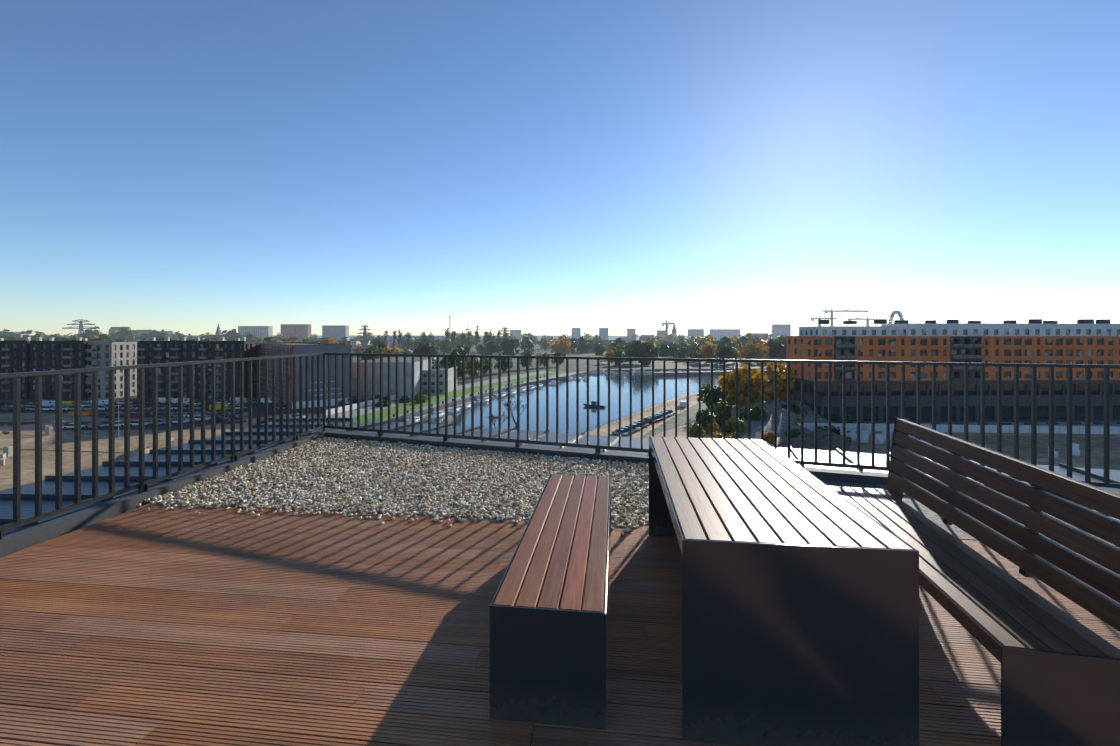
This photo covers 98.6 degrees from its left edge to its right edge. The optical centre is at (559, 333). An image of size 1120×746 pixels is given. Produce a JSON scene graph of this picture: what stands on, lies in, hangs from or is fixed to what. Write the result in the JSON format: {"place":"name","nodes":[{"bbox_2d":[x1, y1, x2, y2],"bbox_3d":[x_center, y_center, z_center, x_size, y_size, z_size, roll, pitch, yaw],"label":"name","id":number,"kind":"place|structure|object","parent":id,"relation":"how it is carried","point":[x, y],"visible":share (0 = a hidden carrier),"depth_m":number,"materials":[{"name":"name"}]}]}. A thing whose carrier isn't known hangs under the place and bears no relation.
{"place":"outdoors","nodes":[
{"label":"outdoors","id":0,"kind":"place"},
{"bbox_2d":[0,450,123,490],"bbox_3d":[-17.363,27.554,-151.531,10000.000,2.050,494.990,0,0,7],"label":"land","id":1,"kind":"structure","parent":0,"point":[27,468],"depth_m":97.89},
{"bbox_2d":[85,349,95,391],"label":"apartment block balconies","id":2,"kind":"structure","parent":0,"point":[89,366],"depth_m":195.09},
{"bbox_2d":[108,327,130,331],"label":"building","id":3,"kind":"structure","parent":0,"point":[111,329],"depth_m":1254.40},
{"bbox_2d":[0,421,247,430],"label":"street","id":4,"kind":"structure","parent":0,"point":[31,426],"depth_m":137.65,"materials":[{"name":"asphalt"}]},
{"bbox_2d":[0,396,263,401],"bbox_3d":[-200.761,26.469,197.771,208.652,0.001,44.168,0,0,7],"label":"parked cars","id":5,"kind":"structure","parent":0,"point":[133,399],"depth_m":191.54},
{"bbox_2d":[136,330,150,333],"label":"building","id":6,"kind":"structure","parent":0,"point":[142,331],"depth_m":1256.23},
{"bbox_2d":[0,397,304,428],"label":"street car","id":7,"kind":"object","parent":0,"point":[50,404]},
{"bbox_2d":[0,401,322,412],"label":"street","id":8,"kind":"structure","parent":0,"point":[254,407],"depth_m":166.41,"materials":[{"name":"asphalt"}]},
{"bbox_2d":[62,401,230,409],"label":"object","id":9,"kind":"object","parent":8,"relation":"on","point":[218,406],"visible":0.35,"depth_m":167.53,"materials":[{"name":"orange"}]},
{"bbox_2d":[5,399,290,427],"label":"parked cars","id":10,"kind":"object","parent":8,"relation":"on","point":[30,406],"visible":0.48,"depth_m":166.82,"materials":[{"name":"grey"}]},
{"bbox_2d":[0,409,349,451],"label":"dirt lot","id":11,"kind":"structure","parent":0,"point":[28,440],"depth_m":125.64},
{"bbox_2d":[68,410,91,415],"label":"skip container","id":12,"kind":"object","parent":11,"relation":"on","point":[83,413],"visible":0.6,"depth_m":154.75,"materials":[{"name":"orange"}]},
{"bbox_2d":[0,425,173,465],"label":"pallets","id":13,"kind":"object","parent":11,"relation":"on","point":[7,451],"visible":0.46,"depth_m":104.42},
{"bbox_2d":[98,412,108,417],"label":"car","id":14,"kind":"object","parent":11,"relation":"on","point":[105,414],"visible":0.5,"depth_m":151.88,"materials":[{"name":"blue"}]},
{"bbox_2d":[108,400,118,438],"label":"street lamp","id":15,"kind":"object","parent":11,"relation":"on","point":[118,419],"visible":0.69,"depth_m":121.33,"materials":[{"name":"grey"}]},
{"bbox_2d":[326,395,395,415],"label":"white hoarding","id":16,"kind":"object","parent":11,"relation":"on","point":[369,403],"visible":0.21,"depth_m":169.82,"materials":[{"name":"white paint"}]},
{"bbox_2d":[252,411,327,429],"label":"pavement","id":17,"kind":"structure","parent":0,"point":[254,418],"depth_m":156.18,"materials":[{"name":"concrete"}]},
{"bbox_2d":[281,324,310,338],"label":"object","id":18,"kind":"structure","parent":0,"point":[299,331],"depth_m":1132.05,"materials":[{"name":"brick"}]},
{"bbox_2d":[322,325,348,340],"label":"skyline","id":19,"kind":"structure","parent":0,"point":[337,332],"depth_m":1027.03,"materials":[{"name":"grey glass"}]},
{"bbox_2d":[63,335,705,336],"bbox_3d":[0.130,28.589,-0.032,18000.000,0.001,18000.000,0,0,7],"label":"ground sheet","id":20,"kind":"object","parent":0,"point":[548,335],"depth_m":8703.12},
{"bbox_2d":[0,329,778,442],"bbox_3d":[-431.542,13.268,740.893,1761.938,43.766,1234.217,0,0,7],"label":"trees","id":21,"kind":"object","parent":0,"point":[445,346],"visible":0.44,"depth_m":531.13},
{"bbox_2d":[0,327,786,429],"bbox_3d":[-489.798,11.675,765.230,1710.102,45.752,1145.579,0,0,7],"label":"trees","id":22,"kind":"object","parent":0,"point":[530,343],"visible":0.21,"depth_m":509.11,"materials":[{"name":"plant"}]},
{"bbox_2d":[380,336,444,345],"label":"buildings","id":23,"kind":"structure","parent":0,"point":[389,338],"depth_m":1031.97,"materials":[{"name":"grey glass"}]},
{"bbox_2d":[334,371,550,416],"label":"bank path","id":24,"kind":"structure","parent":0,"point":[362,410],"depth_m":233.66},
{"bbox_2d":[353,372,563,423],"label":"bank lawn","id":25,"kind":"structure","parent":0,"point":[425,404],"depth_m":194.47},
{"bbox_2d":[383,371,585,420],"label":"quay","id":26,"kind":"structure","parent":0,"point":[502,387],"depth_m":217.62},
{"bbox_2d":[393,375,544,416],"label":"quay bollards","id":27,"kind":"object","parent":26,"relation":"on","point":[461,397],"visible":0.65,"depth_m":193.07,"materials":[{"name":"concrete"}]},
{"bbox_2d":[510,330,520,342],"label":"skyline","id":28,"kind":"structure","parent":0,"point":[516,334],"depth_m":1284.48,"materials":[{"name":"grey glass"}]},
{"bbox_2d":[0,335,1103,453],"bbox_3d":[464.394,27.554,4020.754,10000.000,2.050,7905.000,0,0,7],"label":"land","id":29,"kind":"structure","parent":0,"point":[682,416],"depth_m":369.62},
{"bbox_2d":[0,340,63,399],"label":"block","id":30,"kind":"structure","parent":29,"relation":"on","point":[20,360],"depth_m":193.67,"materials":[{"name":"black concrete"}]},
{"bbox_2d":[1,348,12,391],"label":"apartment block balconies","id":31,"kind":"structure","parent":30,"relation":"attached to","point":[6,366],"depth_m":192.23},
{"bbox_2d":[0,337,41,340],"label":"vents","id":32,"kind":"object","parent":30,"relation":"on","point":[29,339],"visible":1,"depth_m":200.83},
{"bbox_2d":[30,340,116,399],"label":"block","id":33,"kind":"structure","parent":29,"relation":"on","point":[46,355],"depth_m":194.17,"materials":[{"name":"black glass"}]},
{"bbox_2d":[49,338,87,340],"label":"vents","id":34,"kind":"object","parent":33,"relation":"on","point":[77,339],"visible":1,"depth_m":198.66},
{"bbox_2d":[63,348,74,391],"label":"apartment block balconies","id":35,"kind":"structure","parent":33,"relation":"attached to","point":[66,365],"depth_m":193.02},
{"bbox_2d":[62,319,99,334],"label":"pylon","id":36,"kind":"object","parent":29,"relation":"on","point":[80,326],"visible":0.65,"depth_m":921.02,"materials":[{"name":"silver metal"}]},
{"bbox_2d":[88,342,136,398],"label":"block","id":37,"kind":"structure","parent":29,"relation":"on","point":[107,354],"depth_m":197.93,"materials":[{"name":"white concrete"}]},
{"bbox_2d":[130,448,148,457],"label":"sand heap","id":38,"kind":"object","parent":29,"relation":"on","point":[134,453],"visible":0.25,"depth_m":103.25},
{"bbox_2d":[137,340,219,398],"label":"block","id":39,"kind":"structure","parent":29,"relation":"on","point":[188,352],"depth_m":195.65,"materials":[{"name":"black glass"}]},
{"bbox_2d":[137,348,180,391],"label":"windows","id":40,"kind":"structure","parent":39,"relation":"in","point":[161,357],"depth_m":194.36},
{"bbox_2d":[150,337,199,340],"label":"rooftop vents","id":41,"kind":"object","parent":39,"relation":"on","point":[168,339],"visible":1,"depth_m":199.69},
{"bbox_2d":[198,341,265,399],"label":"block","id":42,"kind":"structure","parent":29,"relation":"on","point":[241,349],"depth_m":194.69,"materials":[{"name":"black glass"}]},
{"bbox_2d":[198,348,224,391],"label":"windows","id":43,"kind":"structure","parent":42,"relation":"in","point":[206,366],"depth_m":193.16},
{"bbox_2d":[220,337,245,340],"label":"vents","id":44,"kind":"object","parent":42,"relation":"on","point":[236,339],"visible":1,"depth_m":203.54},
{"bbox_2d":[238,326,272,339],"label":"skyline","id":45,"kind":"structure","parent":29,"relation":"on","point":[261,332],"depth_m":1129.13,"materials":[{"name":"beige concrete"}]},
{"bbox_2d":[251,340,289,404],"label":"apartment building","id":46,"kind":"structure","parent":29,"relation":"on","point":[269,373],"depth_m":189.52,"materials":[{"name":"grey"}]},
{"bbox_2d":[263,342,350,408],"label":"brick building","id":47,"kind":"structure","parent":29,"relation":"on","point":[292,344],"depth_m":182.36,"materials":[{"name":"brown brick"}]},
{"bbox_2d":[292,345,349,408],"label":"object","id":48,"kind":"structure","parent":47,"relation":"attached to","point":[321,349],"depth_m":175.74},
{"bbox_2d":[350,341,359,347],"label":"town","id":49,"kind":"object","parent":29,"relation":"on","point":[354,343],"visible":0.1,"depth_m":649.62,"materials":[{"name":"grey concrete"}]},
{"bbox_2d":[357,325,372,347],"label":"pylon","id":50,"kind":"object","parent":29,"relation":"on","point":[364,329],"visible":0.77,"depth_m":696.49,"materials":[{"name":"silver metal"}]},
{"bbox_2d":[352,357,435,399],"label":"grey hall","id":51,"kind":"structure","parent":29,"relation":"on","point":[392,376],"depth_m":195.01,"materials":[{"name":"concrete"}]},
{"bbox_2d":[5,331,795,405],"bbox_3d":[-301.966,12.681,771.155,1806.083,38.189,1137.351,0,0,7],"label":"trees","id":52,"kind":"object","parent":29,"relation":"on","point":[756,346],"visible":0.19,"depth_m":167.73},
{"bbox_2d":[19,326,807,429],"bbox_3d":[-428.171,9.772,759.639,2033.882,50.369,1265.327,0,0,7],"label":"tree","id":53,"kind":"object","parent":29,"relation":"on","point":[510,343],"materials":[{"name":"plant"}]},
{"bbox_2d":[423,366,456,393],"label":"building","id":54,"kind":"structure","parent":29,"relation":"on","point":[441,380],"depth_m":210.91,"materials":[{"name":"concrete"}]},
{"bbox_2d":[501,327,511,339],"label":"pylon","id":55,"kind":"object","parent":29,"relation":"on","point":[504,331],"visible":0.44,"depth_m":807.44,"materials":[{"name":"silver metal"}]},
{"bbox_2d":[572,328,580,339],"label":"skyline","id":56,"kind":"structure","parent":29,"relation":"on","point":[576,333],"depth_m":1289.84,"materials":[{"name":"grey glass"}]},
{"bbox_2d":[338,391,851,443],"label":"cars","id":57,"kind":"object","parent":29,"relation":"on","point":[417,397],"visible":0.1,"depth_m":173.80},
{"bbox_2d":[591,340,604,351],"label":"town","id":58,"kind":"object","parent":29,"relation":"on","point":[600,341],"visible":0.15,"depth_m":706.36,"materials":[{"name":"grey glass"}]},
{"bbox_2d":[599,328,607,339],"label":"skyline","id":59,"kind":"structure","parent":29,"relation":"on","point":[603,333],"depth_m":1292.35,"materials":[{"name":"grey glass"}]},
{"bbox_2d":[620,337,635,341],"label":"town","id":60,"kind":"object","parent":29,"relation":"on","point":[626,339],"visible":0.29,"depth_m":1119.67,"materials":[{"name":"grey concrete"}]},
{"bbox_2d":[581,394,696,432],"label":"quay wall","id":61,"kind":"structure","parent":29,"relation":"on","point":[634,413],"depth_m":154.77,"materials":[{"name":"grey paint"}]},
{"bbox_2d":[585,392,703,437],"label":"promenade","id":62,"kind":"structure","parent":29,"relation":"on","point":[625,421],"depth_m":150.78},
{"bbox_2d":[611,429,628,435],"bbox_3d":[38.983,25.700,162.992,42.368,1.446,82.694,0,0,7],"label":"silver car","id":63,"kind":"object","parent":62,"relation":"on","point":[623,432],"visible":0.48,"depth_m":125.48,"materials":[{"name":"grey"}]},
{"bbox_2d":[616,412,668,433],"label":"boats","id":64,"kind":"object","parent":62,"relation":"on","point":[645,423],"visible":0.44,"depth_m":137.64,"materials":[{"name":"blue"}]},
{"bbox_2d":[621,400,705,430],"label":"parked cars","id":65,"kind":"object","parent":62,"relation":"on","point":[683,403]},
{"bbox_2d":[657,330,665,338],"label":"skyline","id":66,"kind":"structure","parent":29,"relation":"on","point":[660,333],"depth_m":1297.49,"materials":[{"name":"grey glass"}]},
{"bbox_2d":[662,320,674,335],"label":"crane","id":67,"kind":"object","parent":29,"relation":"on","point":[666,323],"visible":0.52,"depth_m":1159.19,"materials":[{"name":"silver metal"}]},
{"bbox_2d":[688,329,703,338],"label":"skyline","id":68,"kind":"structure","parent":29,"relation":"on","point":[695,332],"depth_m":1300.76,"materials":[{"name":"grey glass"}]},
{"bbox_2d":[709,329,739,340],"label":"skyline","id":69,"kind":"structure","parent":29,"relation":"on","point":[718,334],"depth_m":1476.99,"materials":[{"name":"grey glass"}]},
{"bbox_2d":[750,333,764,338],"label":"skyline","id":70,"kind":"structure","parent":29,"relation":"on","point":[760,335],"depth_m":1168.83,"materials":[{"name":"grey concrete"}]},
{"bbox_2d":[811,315,835,325],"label":"crane","id":71,"kind":"object","parent":29,"relation":"on","point":[812,319],"visible":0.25,"depth_m":1173.42,"materials":[{"name":"silver metal"}]},
{"bbox_2d":[823,308,868,325],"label":"crane","id":72,"kind":"object","parent":29,"relation":"on","point":[831,311],"visible":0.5,"depth_m":1175.03,"materials":[{"name":"grey paint"}]},
{"bbox_2d":[847,316,873,325],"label":"crane","id":73,"kind":"object","parent":29,"relation":"on","point":[867,319],"visible":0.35,"depth_m":1176.62,"materials":[{"name":"grey paint"}]},
{"bbox_2d":[888,310,903,323],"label":"arch","id":74,"kind":"structure","parent":29,"relation":"on","point":[898,312],"depth_m":590.76,"materials":[{"name":"white"}]},
{"bbox_2d":[790,390,1119,422],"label":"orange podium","id":75,"kind":"object","parent":29,"relation":"on","point":[1078,408],"visible":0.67,"depth_m":144.33,"materials":[{"name":"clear glass"}]},
{"bbox_2d":[790,378,1119,395],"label":"building lower floors","id":76,"kind":"structure","parent":75,"relation":"on","point":[1078,387],"depth_m":149.46,"materials":[{"name":"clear glass"}]},
{"bbox_2d":[786,336,1119,380],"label":"apartment building","id":77,"kind":"structure","parent":76,"relation":"on","point":[1100,350],"depth_m":149.51,"materials":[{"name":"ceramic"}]},
{"bbox_2d":[799,326,898,335],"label":"floor","id":78,"kind":"structure","parent":77,"relation":"on","point":[850,331],"depth_m":149.74,"materials":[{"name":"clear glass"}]},
{"bbox_2d":[834,344,983,369],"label":"balconies","id":79,"kind":"structure","parent":77,"relation":"attached to","point":[951,356],"depth_m":148.10,"materials":[{"name":"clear glass"}]},
{"bbox_2d":[881,323,1119,335],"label":"floor","id":80,"kind":"structure","parent":77,"relation":"on","point":[961,329],"depth_m":151.31,"materials":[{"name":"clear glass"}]},
{"bbox_2d":[818,319,1109,323],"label":"rooftop units","id":81,"kind":"object","parent":80,"relation":"on","point":[1030,321],"visible":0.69,"depth_m":155.20},
{"bbox_2d":[0,0,1119,335],"label":"sky","id":82,"kind":"structure","parent":0,"point":[535,167],"materials":[{"name":"blue"}]},
{"bbox_2d":[345,395,846,438],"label":"cars","id":83,"kind":"object","parent":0,"point":[792,432],"visible":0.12,"depth_m":122.38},
{"bbox_2d":[423,372,769,433],"bbox_3d":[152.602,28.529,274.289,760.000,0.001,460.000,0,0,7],"label":"river","id":84,"kind":"structure","parent":0,"point":[647,391],"depth_m":203.40,"materials":[{"name":"blue liquid"}]},
{"bbox_2d":[403,384,529,421],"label":"trees","id":85,"kind":"object","parent":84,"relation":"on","point":[450,408],"visible":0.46,"depth_m":189.41,"materials":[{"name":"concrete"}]},
{"bbox_2d":[407,357,718,422],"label":"quay","id":86,"kind":"object","parent":84,"relation":"on","point":[468,405],"visible":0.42,"depth_m":235.62,"materials":[{"name":"white"}]},
{"bbox_2d":[583,401,605,407],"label":"work boat","id":87,"kind":"object","parent":84,"relation":"on","point":[593,404],"visible":0.73,"depth_m":188.13,"materials":[{"name":"grey"}]},
{"bbox_2d":[654,370,765,376],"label":"riverbank","id":88,"kind":"structure","parent":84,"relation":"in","point":[684,373],"depth_m":329.53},
{"bbox_2d":[375,395,855,434],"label":"cars","id":89,"kind":"object","parent":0,"point":[401,400],"visible":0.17,"depth_m":138.10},
{"bbox_2d":[627,329,635,336],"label":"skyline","id":90,"kind":"structure","parent":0,"point":[630,332],"depth_m":1294.72,"materials":[{"name":"grey glass"}]},
{"bbox_2d":[694,341,747,343],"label":"buildings","id":91,"kind":"structure","parent":0,"point":[714,342],"depth_m":657.96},
{"bbox_2d":[727,398,827,438],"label":"tree","id":92,"kind":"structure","parent":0,"point":[769,422],"depth_m":135.15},
{"bbox_2d":[772,324,790,339],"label":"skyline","id":93,"kind":"structure","parent":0,"point":[783,329],"depth_m":1308.83,"materials":[{"name":"grey glass"}]},
{"bbox_2d":[646,411,1119,469],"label":"ground","id":94,"kind":"structure","parent":0,"point":[1097,449],"depth_m":115.37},
{"bbox_2d":[777,429,851,451],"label":"earth heap","id":95,"kind":"object","parent":94,"relation":"on","point":[822,440],"visible":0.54,"depth_m":108.48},
{"bbox_2d":[840,424,927,443],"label":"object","id":96,"kind":"object","parent":94,"relation":"on","point":[880,438],"visible":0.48,"depth_m":119.99,"materials":[{"name":"grey"}]},
{"bbox_2d":[797,422,1119,434],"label":"site hoarding","id":97,"kind":"object","parent":94,"relation":"on","point":[1059,429],"visible":0.46,"depth_m":128.57,"materials":[{"name":"grey"}]},
{"bbox_2d":[958,438,1079,457],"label":"big bags","id":98,"kind":"object","parent":94,"relation":"on","point":[1075,449],"visible":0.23,"depth_m":105.48,"materials":[{"name":"white paint"}]},
{"bbox_2d":[1023,457,1084,467],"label":"earth heap","id":99,"kind":"object","parent":94,"relation":"on","point":[1057,461],"visible":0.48,"depth_m":94.62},
{"bbox_2d":[856,421,1119,434],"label":"plaza","id":100,"kind":"structure","parent":0,"point":[1112,423],"depth_m":140.74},
{"bbox_2d":[860,395,1119,424],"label":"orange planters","id":101,"kind":"object","parent":100,"relation":"on","point":[1055,423],"visible":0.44,"depth_m":140.49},
{"bbox_3d":[2.633,1.599,2.120,13.520,0.080,8.850,0,0,7],"label":"roof slab","id":102,"kind":"object","parent":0,"visible":0},
{"bbox_2d":[0,503,1119,745],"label":"deck","id":103,"kind":"structure","parent":102,"relation":"on","point":[160,625],"depth_m":2.42,"materials":[{"name":"wood"}]},
{"bbox_2d":[490,474,610,729],"bbox_3d":[0.052,1.303,2.785,0.460,0.452,1.810,0,0,7],"label":"bench","id":104,"kind":"object","parent":103,"relation":"on","point":[547,666],"depth_m":1.91,"materials":[{"name":"wood"}]},
{"bbox_2d":[143,502,1058,543],"bbox_3d":[1.181,1.542,3.794,9.989,0.034,0.004,0,0,7],"label":"deck edge strip","id":105,"kind":"object","parent":103,"relation":"attached to","point":[144,503],"visible":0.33,"depth_m":4.09,"materials":[{"name":"metal"}]},
{"bbox_2d":[649,437,918,745],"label":"table","id":106,"kind":"object","parent":103,"relation":"on","point":[795,645],"depth_m":1.79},
{"bbox_2d":[828,417,1119,745],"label":"bench","id":107,"kind":"object","parent":103,"relation":"on","point":[1003,608],"depth_m":1.93,"materials":[{"name":"wood"}]},
{"bbox_2d":[0,430,1119,557],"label":"kerb","id":108,"kind":"structure","parent":102,"relation":"on","point":[11,542],"depth_m":5.03,"materials":[{"name":"concrete"}]},
{"bbox_2d":[0,353,324,539],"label":"railing","id":109,"kind":"object","parent":108,"relation":"on","point":[141,486],"visible":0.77,"depth_m":4.56,"materials":[{"name":"metal"}]},
{"bbox_2d":[0,417,360,533],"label":"parapet","id":110,"kind":"structure","parent":108,"relation":"on","point":[27,500],"depth_m":5.07,"materials":[{"name":"metal"}]},
{"bbox_2d":[323,355,325,430],"bbox_3d":[-3.532,0.914,7.226,0.036,1.200,0.036,0,0,7],"label":"railing post","id":111,"kind":"object","parent":108,"relation":"on","point":[324,391],"visible":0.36,"depth_m":7.21,"materials":[{"name":"metal"}]},
{"bbox_2d":[325,353,1119,488],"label":"railing","id":112,"kind":"object","parent":108,"relation":"on","point":[598,447],"visible":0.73,"depth_m":5.40,"materials":[{"name":"metal"}]},
{"bbox_2d":[329,419,1119,490],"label":"parapet","id":113,"kind":"structure","parent":108,"relation":"on","point":[1078,473],"depth_m":6.40,"materials":[{"name":"metal"}]},
{"bbox_2d":[161,440,1119,545],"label":"gravel base","id":114,"kind":"object","parent":102,"relation":"on","point":[937,519],"visible":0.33,"depth_m":4.43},
{"bbox_2d":[136,436,648,535],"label":"pebbles","id":115,"kind":"object","parent":114,"relation":"on","point":[267,468],"visible":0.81,"depth_m":4.91,"materials":[{"name":"gravel"}]},
{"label":"tree trunks","id":116,"kind":"structure","parent":0,"visible":0},
{"bbox_2d":[704,417,834,442],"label":"autumn tree leaves","id":117,"kind":"object","parent":116,"relation":"attached to","point":[769,437],"visible":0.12,"depth_m":118.99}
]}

